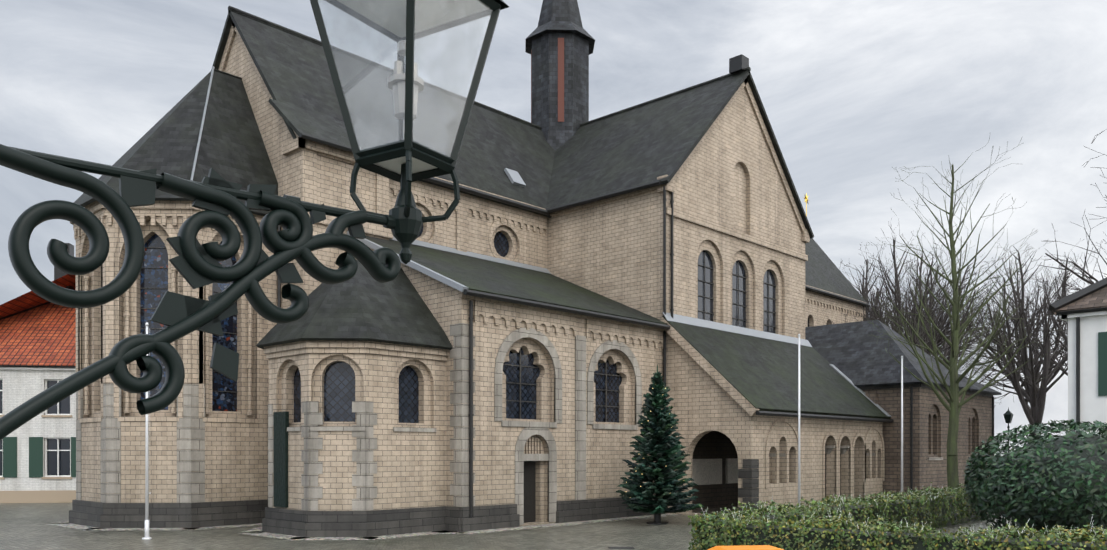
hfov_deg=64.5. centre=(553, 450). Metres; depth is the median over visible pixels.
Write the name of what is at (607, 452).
chapel walls
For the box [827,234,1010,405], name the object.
tree
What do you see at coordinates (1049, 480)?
laurel bush
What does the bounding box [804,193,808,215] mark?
cross
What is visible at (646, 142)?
slate church roof
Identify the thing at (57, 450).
house window frames
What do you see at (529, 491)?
dark church door
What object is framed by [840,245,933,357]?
tree
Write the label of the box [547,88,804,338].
church transept walls
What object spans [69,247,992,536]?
basalt church trim
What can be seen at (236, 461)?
apse walls
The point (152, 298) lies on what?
stained church glass
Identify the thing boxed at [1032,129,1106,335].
tree
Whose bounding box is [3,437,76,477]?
house shutters
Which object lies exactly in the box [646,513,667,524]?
christmas tree stand
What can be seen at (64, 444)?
house window glass
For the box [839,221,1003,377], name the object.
tree
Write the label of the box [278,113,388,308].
church choir block walls
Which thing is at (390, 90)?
lantern glass
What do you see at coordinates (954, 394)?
bare tree
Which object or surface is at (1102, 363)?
house shutters
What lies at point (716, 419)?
church porch walls
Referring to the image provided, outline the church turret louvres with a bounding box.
[531,38,563,122]
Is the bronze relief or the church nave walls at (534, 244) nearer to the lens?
the bronze relief
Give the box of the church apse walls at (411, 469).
[269,353,445,510]
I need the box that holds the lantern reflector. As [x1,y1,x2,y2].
[337,0,488,174]
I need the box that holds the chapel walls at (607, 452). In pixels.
[355,247,662,525]
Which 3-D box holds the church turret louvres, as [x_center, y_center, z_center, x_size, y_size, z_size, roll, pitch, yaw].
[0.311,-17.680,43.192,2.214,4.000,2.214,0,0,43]
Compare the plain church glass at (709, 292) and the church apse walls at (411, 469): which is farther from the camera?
the plain church glass at (709, 292)
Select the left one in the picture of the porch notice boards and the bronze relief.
the bronze relief
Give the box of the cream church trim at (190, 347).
[70,23,884,505]
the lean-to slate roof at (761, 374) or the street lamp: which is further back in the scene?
the street lamp
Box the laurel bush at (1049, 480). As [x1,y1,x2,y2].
[963,419,1106,541]
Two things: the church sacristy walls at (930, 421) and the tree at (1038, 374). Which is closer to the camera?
the church sacristy walls at (930, 421)
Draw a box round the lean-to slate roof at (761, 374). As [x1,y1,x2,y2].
[365,235,890,418]
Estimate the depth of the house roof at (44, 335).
40.81 m
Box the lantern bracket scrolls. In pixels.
[0,144,400,439]
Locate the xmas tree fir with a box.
[616,364,703,513]
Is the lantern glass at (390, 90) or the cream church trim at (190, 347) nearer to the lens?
the lantern glass at (390, 90)
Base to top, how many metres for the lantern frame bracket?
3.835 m
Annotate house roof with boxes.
[0,274,75,365]
[1052,287,1106,315]
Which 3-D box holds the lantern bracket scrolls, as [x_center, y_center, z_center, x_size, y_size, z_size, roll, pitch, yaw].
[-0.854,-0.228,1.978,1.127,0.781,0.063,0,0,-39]
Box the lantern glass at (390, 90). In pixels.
[318,0,490,155]
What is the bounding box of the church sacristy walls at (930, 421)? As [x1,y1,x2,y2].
[862,387,991,499]
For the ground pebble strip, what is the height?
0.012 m
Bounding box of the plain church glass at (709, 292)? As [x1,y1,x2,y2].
[698,250,827,333]
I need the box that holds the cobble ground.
[0,454,1106,549]
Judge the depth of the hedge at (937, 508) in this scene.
22.99 m
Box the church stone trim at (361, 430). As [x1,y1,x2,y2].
[76,323,968,524]
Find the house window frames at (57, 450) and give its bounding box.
[0,379,69,476]
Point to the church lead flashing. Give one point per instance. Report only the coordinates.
(514, 177)
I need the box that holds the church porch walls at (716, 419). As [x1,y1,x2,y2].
[666,332,882,516]
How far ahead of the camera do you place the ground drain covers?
20.80 m
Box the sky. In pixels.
[0,0,1106,452]
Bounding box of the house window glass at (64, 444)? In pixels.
[0,380,69,475]
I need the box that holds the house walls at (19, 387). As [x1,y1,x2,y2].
[0,369,76,490]
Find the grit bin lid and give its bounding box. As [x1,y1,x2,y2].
[708,545,783,549]
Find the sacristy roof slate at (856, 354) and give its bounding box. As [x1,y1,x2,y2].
[805,320,1001,394]
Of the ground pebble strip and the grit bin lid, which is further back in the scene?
the ground pebble strip
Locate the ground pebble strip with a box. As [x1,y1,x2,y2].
[49,513,680,539]
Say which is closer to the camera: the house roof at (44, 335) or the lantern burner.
the lantern burner
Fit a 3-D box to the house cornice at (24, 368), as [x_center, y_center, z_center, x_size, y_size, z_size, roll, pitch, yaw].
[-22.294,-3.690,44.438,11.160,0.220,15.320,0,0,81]
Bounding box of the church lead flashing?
[190,66,890,416]
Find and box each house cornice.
[0,367,75,369]
[1059,311,1106,321]
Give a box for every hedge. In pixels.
[687,482,994,549]
[691,509,1106,549]
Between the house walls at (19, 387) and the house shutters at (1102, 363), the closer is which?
the house shutters at (1102, 363)
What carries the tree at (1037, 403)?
on the cobble ground
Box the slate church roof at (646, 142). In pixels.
[74,6,868,349]
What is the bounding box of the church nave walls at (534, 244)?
[224,34,863,326]
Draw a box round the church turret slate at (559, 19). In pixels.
[525,0,594,150]
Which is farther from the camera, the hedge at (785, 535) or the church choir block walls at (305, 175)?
the church choir block walls at (305, 175)
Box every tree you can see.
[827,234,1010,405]
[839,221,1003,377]
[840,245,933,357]
[859,137,1060,489]
[941,247,1075,442]
[950,238,1094,434]
[1009,233,1106,375]
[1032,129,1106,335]
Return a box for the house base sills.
[0,415,75,502]
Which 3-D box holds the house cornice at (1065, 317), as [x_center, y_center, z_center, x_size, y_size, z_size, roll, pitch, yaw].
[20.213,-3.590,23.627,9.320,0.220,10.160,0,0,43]
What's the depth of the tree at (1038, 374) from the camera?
59.45 m
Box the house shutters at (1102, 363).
[1098,332,1106,435]
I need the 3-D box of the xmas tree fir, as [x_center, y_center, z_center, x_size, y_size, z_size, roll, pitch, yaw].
[3.430,-0.205,27.978,2.668,5.050,2.861,0,0,43]
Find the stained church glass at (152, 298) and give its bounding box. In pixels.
[140,234,236,411]
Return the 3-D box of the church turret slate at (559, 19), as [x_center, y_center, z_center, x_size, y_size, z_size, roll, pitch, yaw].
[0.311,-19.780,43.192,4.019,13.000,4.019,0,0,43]
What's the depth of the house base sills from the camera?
38.86 m
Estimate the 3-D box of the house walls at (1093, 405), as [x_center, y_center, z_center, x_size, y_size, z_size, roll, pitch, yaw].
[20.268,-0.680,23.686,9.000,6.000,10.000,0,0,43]
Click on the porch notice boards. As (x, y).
(706, 471)
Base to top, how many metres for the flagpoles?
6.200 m
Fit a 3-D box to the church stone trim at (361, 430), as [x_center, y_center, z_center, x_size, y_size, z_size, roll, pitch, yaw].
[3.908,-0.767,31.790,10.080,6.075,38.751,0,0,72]
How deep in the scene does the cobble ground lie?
23.12 m
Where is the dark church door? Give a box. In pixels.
[524,461,535,522]
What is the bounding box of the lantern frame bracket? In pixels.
[8,0,508,381]
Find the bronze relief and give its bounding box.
[273,411,288,506]
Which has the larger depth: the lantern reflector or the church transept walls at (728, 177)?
the church transept walls at (728, 177)
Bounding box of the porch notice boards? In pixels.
[692,458,737,484]
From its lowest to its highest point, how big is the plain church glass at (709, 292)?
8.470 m
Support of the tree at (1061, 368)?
on the cobble ground
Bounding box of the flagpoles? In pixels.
[142,322,902,538]
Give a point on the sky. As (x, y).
(851, 92)
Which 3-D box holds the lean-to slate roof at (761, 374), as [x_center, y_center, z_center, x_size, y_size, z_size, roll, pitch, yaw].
[3.678,-4.365,33.348,9.949,6.048,21.070,0,0,43]
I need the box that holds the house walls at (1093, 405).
[1068,315,1106,433]
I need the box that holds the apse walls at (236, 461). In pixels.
[77,217,276,502]
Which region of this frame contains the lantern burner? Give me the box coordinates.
[388,40,423,163]
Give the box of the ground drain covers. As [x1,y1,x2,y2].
[608,547,634,548]
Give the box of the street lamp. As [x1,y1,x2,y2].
[1003,407,1013,451]
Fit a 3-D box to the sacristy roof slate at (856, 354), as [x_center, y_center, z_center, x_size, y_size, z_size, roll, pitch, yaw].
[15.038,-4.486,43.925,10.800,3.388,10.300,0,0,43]
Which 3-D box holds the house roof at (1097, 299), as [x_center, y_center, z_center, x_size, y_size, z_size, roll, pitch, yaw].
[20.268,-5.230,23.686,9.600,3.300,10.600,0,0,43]

